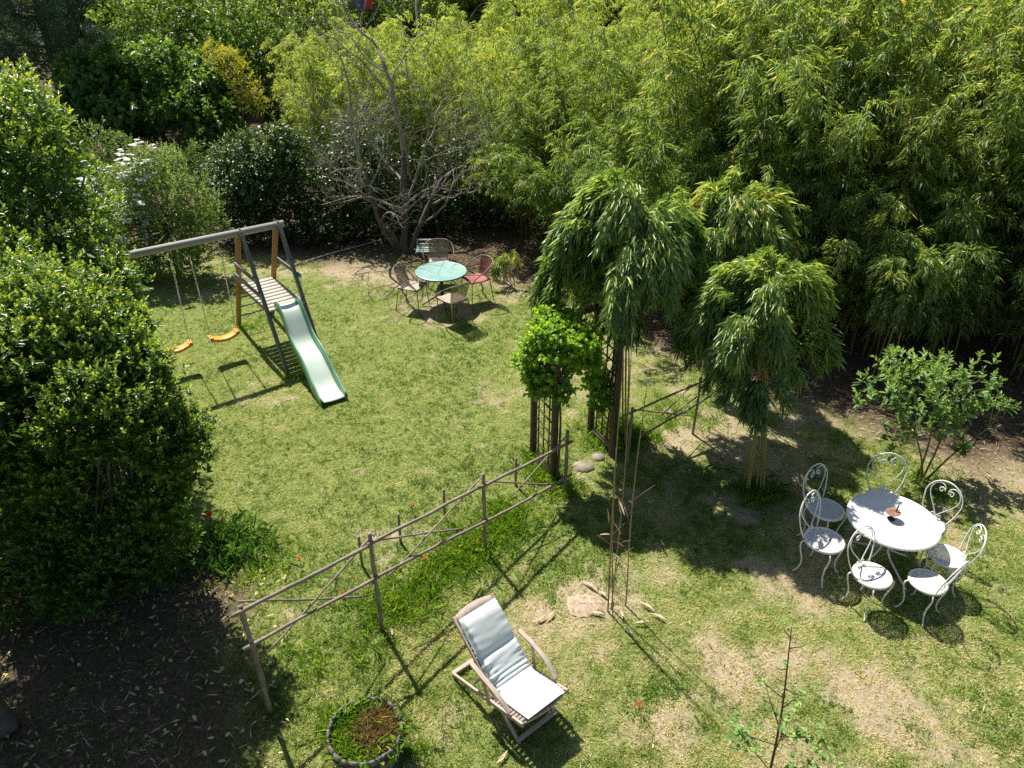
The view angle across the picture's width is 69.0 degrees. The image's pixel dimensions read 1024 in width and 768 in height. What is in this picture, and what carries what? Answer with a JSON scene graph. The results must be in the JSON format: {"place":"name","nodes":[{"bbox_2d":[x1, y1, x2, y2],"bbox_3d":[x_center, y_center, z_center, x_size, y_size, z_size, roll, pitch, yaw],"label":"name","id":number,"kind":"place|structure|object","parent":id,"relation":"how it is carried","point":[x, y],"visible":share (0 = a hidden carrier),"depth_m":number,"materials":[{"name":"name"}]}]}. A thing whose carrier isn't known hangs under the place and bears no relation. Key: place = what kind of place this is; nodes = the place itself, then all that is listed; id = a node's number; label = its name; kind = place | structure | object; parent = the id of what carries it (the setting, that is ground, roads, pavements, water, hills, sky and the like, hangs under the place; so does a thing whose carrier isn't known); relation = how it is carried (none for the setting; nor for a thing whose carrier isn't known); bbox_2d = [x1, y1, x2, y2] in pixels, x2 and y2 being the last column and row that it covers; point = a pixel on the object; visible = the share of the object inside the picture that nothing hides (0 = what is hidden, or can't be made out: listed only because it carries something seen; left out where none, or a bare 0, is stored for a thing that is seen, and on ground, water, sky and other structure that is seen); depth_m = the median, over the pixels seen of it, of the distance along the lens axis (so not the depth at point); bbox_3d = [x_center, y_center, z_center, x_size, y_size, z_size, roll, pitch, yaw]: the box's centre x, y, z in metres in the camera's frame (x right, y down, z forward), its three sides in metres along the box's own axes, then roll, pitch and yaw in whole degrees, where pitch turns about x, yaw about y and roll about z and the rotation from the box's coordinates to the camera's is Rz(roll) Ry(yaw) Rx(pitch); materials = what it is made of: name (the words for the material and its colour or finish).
{"place":"outdoors","nodes":[
{"label":"outdoors","id":0,"kind":"place"},
{"bbox_2d":[0,0,1023,767],"bbox_3d":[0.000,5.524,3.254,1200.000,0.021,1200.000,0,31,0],"label":"lawn","id":1,"kind":"structure","parent":0,"point":[16,688],"depth_m":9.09,"materials":[{"name":"plant"}]},
{"bbox_2d":[0,267,25,738],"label":"evergreen tree","id":2,"kind":"object","parent":1,"relation":"on","point":[10,720],"visible":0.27,"depth_m":6.96,"materials":[{"name":"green plant"}]},
{"bbox_2d":[1,0,125,85],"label":"leafy tree","id":3,"kind":"object","parent":1,"relation":"on","point":[93,22],"visible":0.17,"depth_m":30.56,"materials":[{"name":"green plant"}]},
{"bbox_2d":[0,53,155,404],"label":"evergreen tree","id":4,"kind":"object","parent":1,"relation":"on","point":[46,141],"visible":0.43,"depth_m":9.15,"materials":[{"name":"green plant"}]},
{"bbox_2d":[0,0,178,146],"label":"pine tree","id":5,"kind":"object","parent":1,"relation":"on","point":[51,41],"visible":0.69,"depth_m":24.53,"materials":[{"name":"green plant"}]},
{"bbox_2d":[0,243,221,629],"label":"evergreen tree","id":6,"kind":"object","parent":1,"relation":"on","point":[45,470],"visible":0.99,"depth_m":7.23,"materials":[{"name":"green plant"}]},
{"bbox_2d":[23,116,211,201],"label":"bush","id":7,"kind":"object","parent":1,"relation":"on","point":[113,148],"visible":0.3,"depth_m":20.13,"materials":[{"name":"green plant"}]},
{"bbox_2d":[2,139,234,285],"bbox_3d":[-8.590,-3.780,16.156,5.059,3.016,2.683,0,31,0],"label":"flowering bush","id":8,"kind":"object","parent":1,"relation":"on","point":[141,212],"visible":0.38,"depth_m":15.95,"materials":[{"name":"green plant"}]},
{"bbox_2d":[0,488,288,767],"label":"fallen leaves","id":9,"kind":"object","parent":1,"relation":"on","point":[161,692],"visible":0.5,"depth_m":7.46,"materials":[{"name":"plant"}]},
{"bbox_2d":[85,0,210,57],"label":"leafy tree","id":10,"kind":"object","parent":1,"relation":"on","point":[116,21],"visible":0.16,"depth_m":27.90,"materials":[{"name":"green plant"}]},
{"bbox_2d":[41,29,272,163],"bbox_3d":[-11.770,-9.167,24.106,7.852,4.164,4.391,0,31,0],"label":"leaved tree","id":11,"kind":"object","parent":1,"relation":"on","point":[141,89],"visible":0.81,"depth_m":23.32,"materials":[{"name":"green plant"}]},
{"bbox_2d":[101,0,245,137],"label":"leafy tree","id":12,"kind":"object","parent":1,"relation":"on","point":[175,30],"visible":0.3,"depth_m":25.59,"materials":[{"name":"green plant"}]},
{"bbox_2d":[123,220,317,374],"bbox_3d":[-5.506,-1.282,12.604,3.789,2.352,2.515,-21,37,-32],"label":"swing set","id":13,"kind":"object","parent":1,"relation":"on","point":[265,294],"visible":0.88,"depth_m":12.96,"materials":[{"name":"grey wood"}]},
{"bbox_2d":[153,506,298,587],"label":"iris clump","id":14,"kind":"object","parent":1,"relation":"on","point":[221,545],"visible":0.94,"depth_m":9.08,"materials":[{"name":"green plant"}]},
{"bbox_2d":[200,36,273,165],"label":"golden shrub","id":15,"kind":"object","parent":1,"relation":"on","point":[223,51],"visible":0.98,"depth_m":22.21,"materials":[{"name":"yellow plant"}]},
{"bbox_2d":[197,112,312,237],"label":"round bush","id":16,"kind":"object","parent":1,"relation":"on","point":[274,133],"visible":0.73,"depth_m":17.78,"materials":[{"name":"green plant"}]},
{"bbox_2d":[193,0,321,148],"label":"leafy tree","id":17,"kind":"object","parent":1,"relation":"on","point":[253,43],"visible":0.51,"depth_m":24.27,"materials":[{"name":"green plant"}]},
{"bbox_2d":[235,0,361,128],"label":"leafy tree","id":18,"kind":"object","parent":1,"relation":"on","point":[297,6],"visible":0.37,"depth_m":26.99,"materials":[{"name":"green plant"}]},
{"bbox_2d":[260,31,339,154],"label":"bamboo clump","id":19,"kind":"object","parent":1,"relation":"on","point":[276,87],"visible":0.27,"depth_m":23.08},
{"bbox_2d":[274,296,347,406],"bbox_3d":[-3.400,-0.614,12.475,0.455,1.195,1.942,-19,35,-28],"label":"slide","id":20,"kind":"object","parent":1,"relation":"on","point":[320,373],"visible":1,"depth_m":12.50,"materials":[{"name":"green plastic"}]},
{"bbox_2d":[274,31,353,202],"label":"bamboo clump","id":21,"kind":"object","parent":1,"relation":"on","point":[298,108],"visible":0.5,"depth_m":20.09,"materials":[{"name":"plant"}]},
{"bbox_2d":[280,17,367,181],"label":"bamboo clump","id":22,"kind":"object","parent":1,"relation":"on","point":[311,49],"visible":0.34,"depth_m":20.30,"materials":[{"name":"plant"}]},
{"bbox_2d":[179,113,522,247],"bbox_3d":[-3.914,-5.225,18.625,8.678,2.974,3.195,-4,31,-6],"label":"ivy hedge","id":23,"kind":"object","parent":1,"relation":"on","point":[307,223],"visible":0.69,"depth_m":18.31,"materials":[{"name":"green plant"}]},
{"bbox_2d":[309,0,395,85],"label":"leafy tree","id":24,"kind":"object","parent":1,"relation":"on","point":[381,10],"visible":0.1,"depth_m":31.33,"materials":[{"name":"green plant"}]},
{"bbox_2d":[296,28,421,193],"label":"bamboo clump","id":25,"kind":"object","parent":1,"relation":"on","point":[357,77],"visible":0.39,"depth_m":19.68,"materials":[{"name":"plant"}]},
{"bbox_2d":[326,696,403,767],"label":"barrel planter","id":26,"kind":"object","parent":1,"relation":"on","point":[376,762],"visible":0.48,"depth_m":6.51,"materials":[{"name":"wood"}]},
{"bbox_2d":[308,685,423,767],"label":"planter weeds","id":27,"kind":"object","parent":26,"relation":"in","point":[347,750],"visible":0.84,"depth_m":6.59,"materials":[{"name":"green plant"}]},
{"bbox_2d":[341,696,409,756],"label":"dry weeds","id":28,"kind":"object","parent":26,"relation":"in","point":[384,728],"visible":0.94,"depth_m":6.64,"materials":[{"name":"plant"}]},
{"bbox_2d":[320,9,436,198],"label":"bamboo clump","id":29,"kind":"object","parent":1,"relation":"on","point":[392,23],"visible":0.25,"depth_m":20.50,"materials":[{"name":"plant"}]},
{"bbox_2d":[253,0,525,252],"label":"bare tree","id":30,"kind":"object","parent":1,"relation":"on","point":[391,238],"visible":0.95,"depth_m":17.20,"materials":[{"name":"grey plant"}]},
{"bbox_2d":[344,18,455,193],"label":"bamboo clump","id":31,"kind":"object","parent":1,"relation":"on","point":[364,45],"visible":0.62,"depth_m":19.76,"materials":[{"name":"plant"}]},
{"bbox_2d":[231,430,572,713],"bbox_3d":[-0.814,1.712,8.277,0.118,1.550,4.757,25,39,36],"label":"cane fence","id":32,"kind":"object","parent":1,"relation":"on","point":[242,610],"visible":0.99,"depth_m":7.66,"materials":[{"name":"wood"}]},
{"bbox_2d":[340,23,467,184],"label":"bamboo clump","id":33,"kind":"object","parent":1,"relation":"on","point":[453,45],"visible":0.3,"depth_m":21.23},
{"bbox_2d":[361,0,459,65],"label":"leafy tree","id":34,"kind":"object","parent":1,"relation":"on","point":[400,5],"visible":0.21,"depth_m":33.80,"materials":[{"name":"green plant"}]},
{"bbox_2d":[357,14,490,174],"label":"bamboo clump","id":35,"kind":"object","parent":1,"relation":"on","point":[421,38],"visible":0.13,"depth_m":21.27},
{"bbox_2d":[415,261,466,310],"bbox_3d":[-1.437,-1.984,15.262,1.054,0.718,1.054,0,31,0],"label":"round table","id":36,"kind":"object","parent":1,"relation":"on","point":[441,272],"visible":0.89,"depth_m":15.10,"materials":[{"name":"green metal"}]},
{"bbox_2d":[431,44,504,198],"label":"bamboo clump","id":37,"kind":"object","parent":1,"relation":"on","point":[471,53],"visible":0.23,"depth_m":19.75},
{"bbox_2d":[400,0,544,56],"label":"leafy tree","id":38,"kind":"object","parent":1,"relation":"on","point":[424,5],"visible":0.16,"depth_m":30.93,"materials":[{"name":"green plant"}]},
{"bbox_2d":[437,0,516,108],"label":"bamboo clump","id":39,"kind":"object","parent":1,"relation":"on","point":[453,8],"visible":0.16,"depth_m":23.48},
{"bbox_2d":[418,26,550,191],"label":"bamboo clump","id":40,"kind":"object","parent":1,"relation":"on","point":[488,54],"visible":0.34,"depth_m":19.45,"materials":[{"name":"plant"}]},
{"bbox_2d":[445,122,525,225],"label":"bamboo clump","id":41,"kind":"object","parent":1,"relation":"on","point":[486,196],"visible":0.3,"depth_m":18.63,"materials":[{"name":"green plant"}]},
{"bbox_2d":[452,593,568,743],"bbox_3d":[-0.040,2.732,7.157,0.654,0.877,1.140,-23,37,-33],"label":"deck chair","id":42,"kind":"object","parent":1,"relation":"on","point":[516,682],"visible":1,"depth_m":7.09,"materials":[{"name":"fabric"}]},
{"bbox_2d":[0,227,1023,767],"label":"leaf litter","id":43,"kind":"object","parent":1,"relation":"on","point":[514,585],"visible":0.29,"depth_m":8.31,"materials":[{"name":"plant"}]},
{"bbox_2d":[460,110,574,241],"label":"bamboo clump","id":44,"kind":"object","parent":1,"relation":"on","point":[525,145],"visible":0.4,"depth_m":17.78,"materials":[{"name":"green plant"}]},
{"bbox_2d":[449,36,589,225],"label":"bamboo clump","id":45,"kind":"object","parent":1,"relation":"on","point":[513,107],"visible":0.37,"depth_m":17.73,"materials":[{"name":"green plant"}]},
{"bbox_2d":[466,152,588,247],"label":"bamboo clump","id":46,"kind":"object","parent":1,"relation":"on","point":[488,164],"visible":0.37,"depth_m":17.04,"materials":[{"name":"green plant"}]},
{"bbox_2d":[454,13,606,223],"bbox_3d":[0.200,-6.419,18.665,3.695,4.918,3.299,-9,32,-15],"label":"bamboo clump","id":47,"kind":"object","parent":1,"relation":"on","point":[538,76],"visible":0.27,"depth_m":18.22,"materials":[{"name":"green plant"}]},
{"bbox_2d":[508,9,594,168],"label":"bamboo clump","id":48,"kind":"object","parent":1,"relation":"on","point":[537,50],"visible":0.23,"depth_m":18.67,"materials":[{"name":"green plant"}]},
{"bbox_2d":[485,148,619,232],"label":"bamboo clump","id":49,"kind":"object","parent":1,"relation":"on","point":[544,191],"visible":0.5,"depth_m":15.83,"materials":[{"name":"green plant"}]},
{"bbox_2d":[514,129,605,241],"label":"bamboo clump","id":50,"kind":"object","parent":1,"relation":"on","point":[566,166],"visible":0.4,"depth_m":15.66,"materials":[{"name":"green plant"}]},
{"bbox_2d":[497,24,634,174],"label":"bamboo clump","id":51,"kind":"object","parent":1,"relation":"on","point":[523,57],"visible":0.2,"depth_m":18.45,"materials":[{"name":"green plant"}]},
{"bbox_2d":[530,303,622,482],"bbox_3d":[0.878,0.139,10.314,1.260,2.190,0.716,-19,35,-29],"label":"arbor","id":52,"kind":"object","parent":1,"relation":"on","point":[553,433],"visible":0.54,"depth_m":10.30,"materials":[{"name":"wood"}]},
{"bbox_2d":[509,299,618,479],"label":"climbing vine","id":53,"kind":"object","parent":52,"relation":"attached to","point":[545,337],"visible":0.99,"depth_m":9.51,"materials":[{"name":"green plant"}]},
{"bbox_2d":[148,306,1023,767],"bbox_3d":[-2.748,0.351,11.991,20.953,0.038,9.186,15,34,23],"label":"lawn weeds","id":54,"kind":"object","parent":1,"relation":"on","point":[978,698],"visible":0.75,"depth_m":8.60,"materials":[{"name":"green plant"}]},
{"bbox_2d":[536,0,650,62],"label":"bamboo clump","id":55,"kind":"object","parent":1,"relation":"on","point":[594,3],"visible":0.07,"depth_m":23.23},
{"bbox_2d":[169,314,1023,767],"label":"tall grass","id":56,"kind":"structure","parent":1,"relation":"on","point":[473,552],"depth_m":9.24,"materials":[{"name":"plant"}]},
{"bbox_2d":[558,44,647,173],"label":"bamboo clump","id":57,"kind":"object","parent":1,"relation":"on","point":[586,101],"visible":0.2,"depth_m":16.85,"materials":[{"name":"green plant"}]},
{"bbox_2d":[537,18,699,182],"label":"bamboo clump","id":58,"kind":"object","parent":1,"relation":"on","point":[586,117],"visible":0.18,"depth_m":16.47,"materials":[{"name":"green plant"}]},
{"bbox_2d":[525,163,712,444],"bbox_3d":[1.394,-0.980,10.306,2.376,4.031,2.639,16,34,24],"label":"weeping bamboo","id":59,"kind":"object","parent":1,"relation":"on","point":[601,219],"visible":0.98,"depth_m":9.23,"materials":[{"name":"green plant"}]},
{"bbox_2d":[599,333,654,615],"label":"dead bamboo","id":60,"kind":"object","parent":1,"relation":"on","point":[616,555],"visible":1,"depth_m":7.72,"materials":[{"name":"plant"}]},
{"bbox_2d":[573,11,701,189],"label":"bamboo clump","id":61,"kind":"object","parent":1,"relation":"on","point":[605,41],"visible":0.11,"depth_m":16.31,"materials":[{"name":"green plant"}]},
{"bbox_2d":[579,29,703,201],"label":"bamboo clump","id":62,"kind":"object","parent":1,"relation":"on","point":[618,114],"visible":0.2,"depth_m":15.18,"materials":[{"name":"green plant"}]},
{"bbox_2d":[602,12,705,152],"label":"bamboo clump","id":63,"kind":"object","parent":1,"relation":"on","point":[636,35],"visible":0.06,"depth_m":17.30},
{"bbox_2d":[565,96,750,256],"bbox_3d":[2.419,-3.346,14.153,3.296,4.205,2.500,-8,31,-13],"label":"bamboo clump","id":64,"kind":"object","parent":1,"relation":"on","point":[721,162],"visible":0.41,"depth_m":13.27,"materials":[{"name":"green plant"}]},
{"bbox_2d":[623,377,711,466],"bbox_3d":[2.238,0.551,10.759,1.841,1.031,0.076,-20,36,-31],"label":"cane fence","id":65,"kind":"object","parent":1,"relation":"on","point":[633,410],"visible":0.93,"depth_m":10.65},
{"bbox_2d":[621,43,805,200],"bbox_3d":[4.006,-4.048,14.769,3.212,4.788,3.597,-7,31,-12],"label":"bamboo clump","id":66,"kind":"object","parent":1,"relation":"on","point":[689,140],"visible":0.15,"depth_m":14.35,"materials":[{"name":"green plant"}]},
{"bbox_2d":[700,32,783,189],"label":"bamboo clump","id":67,"kind":"object","parent":1,"relation":"on","point":[724,99],"visible":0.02,"depth_m":14.11,"materials":[{"name":"green plant"}]},
{"bbox_2d":[627,0,857,200],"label":"bamboo clump","id":68,"kind":"object","parent":1,"relation":"on","point":[668,69],"visible":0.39,"depth_m":13.74,"materials":[{"name":"green plant"}]},
{"bbox_2d":[687,162,799,391],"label":"weeping bamboo","id":69,"kind":"object","parent":1,"relation":"on","point":[754,216],"visible":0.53,"depth_m":10.52,"materials":[{"name":"green plant"}]},
{"bbox_2d":[667,243,846,491],"bbox_3d":[3.035,-0.226,9.696,2.185,3.352,2.074,-21,36,-31],"label":"weeping bamboo","id":70,"kind":"object","parent":1,"relation":"on","point":[729,310],"visible":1,"depth_m":8.95,"materials":[{"name":"green plant"}]},
{"bbox_2d":[709,0,848,256],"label":"bamboo clump","id":71,"kind":"object","parent":1,"relation":"on","point":[765,144],"visible":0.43,"depth_m":12.64,"materials":[{"name":"green plant"}]},
{"bbox_2d":[643,0,915,196],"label":"bamboo clump","id":72,"kind":"object","parent":1,"relation":"on","point":[704,25],"visible":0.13,"depth_m":13.74,"materials":[{"name":"green plant"}]},
{"bbox_2d":[718,616,845,767],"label":"sapling","id":73,"kind":"object","parent":1,"relation":"on","point":[797,734],"visible":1,"depth_m":6.10,"materials":[{"name":"green plant"}]},
{"bbox_2d":[732,165,851,262],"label":"bamboo clump","id":74,"kind":"object","parent":1,"relation":"on","point":[803,222],"visible":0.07,"depth_m":12.47,"materials":[{"name":"green plant"}]},
{"bbox_2d":[731,184,891,263],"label":"bamboo clump","id":75,"kind":"object","parent":1,"relation":"on","point":[855,203],"visible":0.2,"depth_m":12.36,"materials":[{"name":"green plant"}]},
{"bbox_2d":[792,490,845,587],"bbox_3d":[3.567,1.768,8.592,0.479,1.028,0.523,-25,38,-35],"label":"metal chair","id":76,"kind":"object","parent":1,"relation":"on","point":[820,531],"visible":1,"depth_m":8.57,"materials":[{"name":"white"}]},
{"bbox_2d":[797,463,846,545],"bbox_3d":[3.806,1.497,9.096,0.458,0.982,0.500,-18,35,-27],"label":"metal chair","id":77,"kind":"object","parent":1,"relation":"on","point":[811,508],"visible":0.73,"depth_m":9.07,"materials":[{"name":"white"}]},
{"bbox_2d":[713,0,948,259],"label":"bamboo clump","id":78,"kind":"object","parent":1,"relation":"on","point":[929,94],"visible":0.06,"depth_m":12.84,"materials":[{"name":"green plant"}]},
{"bbox_2d":[712,0,984,263],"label":"bamboo clump","id":79,"kind":"object","parent":1,"relation":"on","point":[849,40],"visible":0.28,"depth_m":12.55,"materials":[{"name":"green plant"}]},
{"bbox_2d":[707,9,996,284],"bbox_3d":[5.238,-3.881,13.698,3.749,5.588,4.198,-5,31,-9],"label":"bamboo clump","id":80,"kind":"object","parent":1,"relation":"on","point":[805,139],"visible":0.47,"depth_m":12.17,"materials":[{"name":"green plant"}]},
{"bbox_2d":[797,0,920,288],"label":"bamboo clump","id":81,"kind":"object","parent":1,"relation":"on","point":[812,2],"visible":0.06,"depth_m":13.12,"materials":[{"name":"green plant"}]},
{"bbox_2d":[839,525,894,620],"bbox_3d":[3.922,2.063,8.171,0.441,0.946,0.481,-15,34,-24],"label":"metal chair","id":82,"kind":"object","parent":1,"relation":"on","point":[883,572],"visible":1,"depth_m":8.15,"materials":[{"name":"white"}]},
{"bbox_2d":[805,192,943,355],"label":"bamboo clump","id":83,"kind":"object","parent":1,"relation":"on","point":[871,267],"visible":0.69,"depth_m":12.01,"materials":[{"name":"green plant"}]},
{"bbox_2d":[731,0,1022,327],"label":"bamboo clump","id":84,"kind":"object","parent":1,"relation":"on","point":[944,170],"visible":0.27,"depth_m":12.48,"materials":[{"name":"green plant"}]},
{"bbox_2d":[846,492,941,589],"bbox_3d":[4.379,1.860,8.742,1.000,0.722,1.000,0,31,0],"label":"garden table","id":85,"kind":"object","parent":1,"relation":"on","point":[913,526],"visible":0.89,"depth_m":8.54,"materials":[{"name":"white metal"}]},
{"bbox_2d":[834,216,977,364],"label":"bamboo clump","id":86,"kind":"object","parent":1,"relation":"on","point":[862,244],"visible":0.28,"depth_m":12.39,"materials":[{"name":"green plant"}]},
{"bbox_2d":[790,0,1023,275],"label":"bamboo clump","id":87,"kind":"object","parent":1,"relation":"on","point":[937,3],"visible":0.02,"depth_m":13.35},
{"bbox_2d":[863,241,954,384],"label":"weeping bamboo","id":88,"kind":"object","parent":1,"relation":"on","point":[926,267],"visible":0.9,"depth_m":11.58,"materials":[{"name":"green plant"}]},
{"bbox_2d":[808,0,1023,306],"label":"bamboo clump","id":89,"kind":"object","parent":1,"relation":"on","point":[881,53],"visible":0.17,"depth_m":12.38,"materials":[{"name":"green plant"}]},
{"bbox_2d":[816,0,1023,342],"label":"bamboo clump","id":90,"kind":"object","parent":1,"relation":"on","point":[936,113],"visible":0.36,"depth_m":12.45,"materials":[{"name":"green plant"}]},
{"bbox_2d":[894,561,968,625],"bbox_3d":[4.533,2.147,8.065,0.424,0.909,0.463,-20,36,-30],"label":"metal chair","id":91,"kind":"object","parent":1,"relation":"on","point":[944,584],"visible":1,"depth_m":8.07,"materials":[{"name":"white"}]},
{"bbox_2d":[851,343,1021,479],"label":"garden shrub","id":92,"kind":"object","parent":1,"relation":"on","point":[899,380],"visible":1,"depth_m":9.94,"materials":[{"name":"green plant"}]},
{"bbox_2d":[854,0,1023,339],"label":"bamboo clump","id":93,"kind":"object","parent":1,"relation":"on","point":[916,103],"visible":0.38,"depth_m":12.39,"materials":[{"name":"green plant"}]},
{"bbox_2d":[866,0,1023,241],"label":"bamboo clump","id":94,"kind":"object","parent":1,"relation":"on","point":[897,31],"visible":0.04,"depth_m":13.16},
{"bbox_2d":[875,180,1023,372],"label":"bamboo clump","id":95,"kind":"object","parent":1,"relation":"on","point":[961,294],"visible":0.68,"depth_m":11.98,"materials":[{"name":"green plant"}]},
{"bbox_2d":[918,524,986,596],"bbox_3d":[4.952,1.938,8.420,0.463,0.909,0.424,8,31,13],"label":"metal chair","id":96,"kind":"object","parent":1,"relation":"on","point":[943,564],"visible":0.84,"depth_m":8.39,"materials":[{"name":"white"}]},
{"bbox_2d":[895,0,1023,318],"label":"bamboo clump","id":97,"kind":"object","parent":1,"relation":"on","point":[1017,58],"visible":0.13,"depth_m":12.26,"materials":[{"name":"green plant"}]},
{"bbox_2d":[909,0,1023,267],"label":"bamboo clump","id":98,"kind":"object","parent":1,"relation":"on","point":[944,13],"visible":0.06,"depth_m":13.25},
{"bbox_2d":[922,4,1023,342],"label":"bamboo clump","id":99,"kind":"object","parent":1,"relation":"on","point":[999,163],"visible":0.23,"depth_m":12.69,"materials":[{"name":"green plant"}]},
{"bbox_2d":[932,54,1023,334],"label":"bamboo clump","id":100,"kind":"object","parent":1,"relation":"on","point":[1007,87],"visible":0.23,"depth_m":12.61,"materials":[{"name":"green plant"}]},
{"bbox_2d":[985,282,1023,381],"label":"bamboo clump","id":101,"kind":"object","parent":1,"relation":"on","point":[1009,326],"visible":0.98,"depth_m":12.39,"materials":[{"name":"green plant"}]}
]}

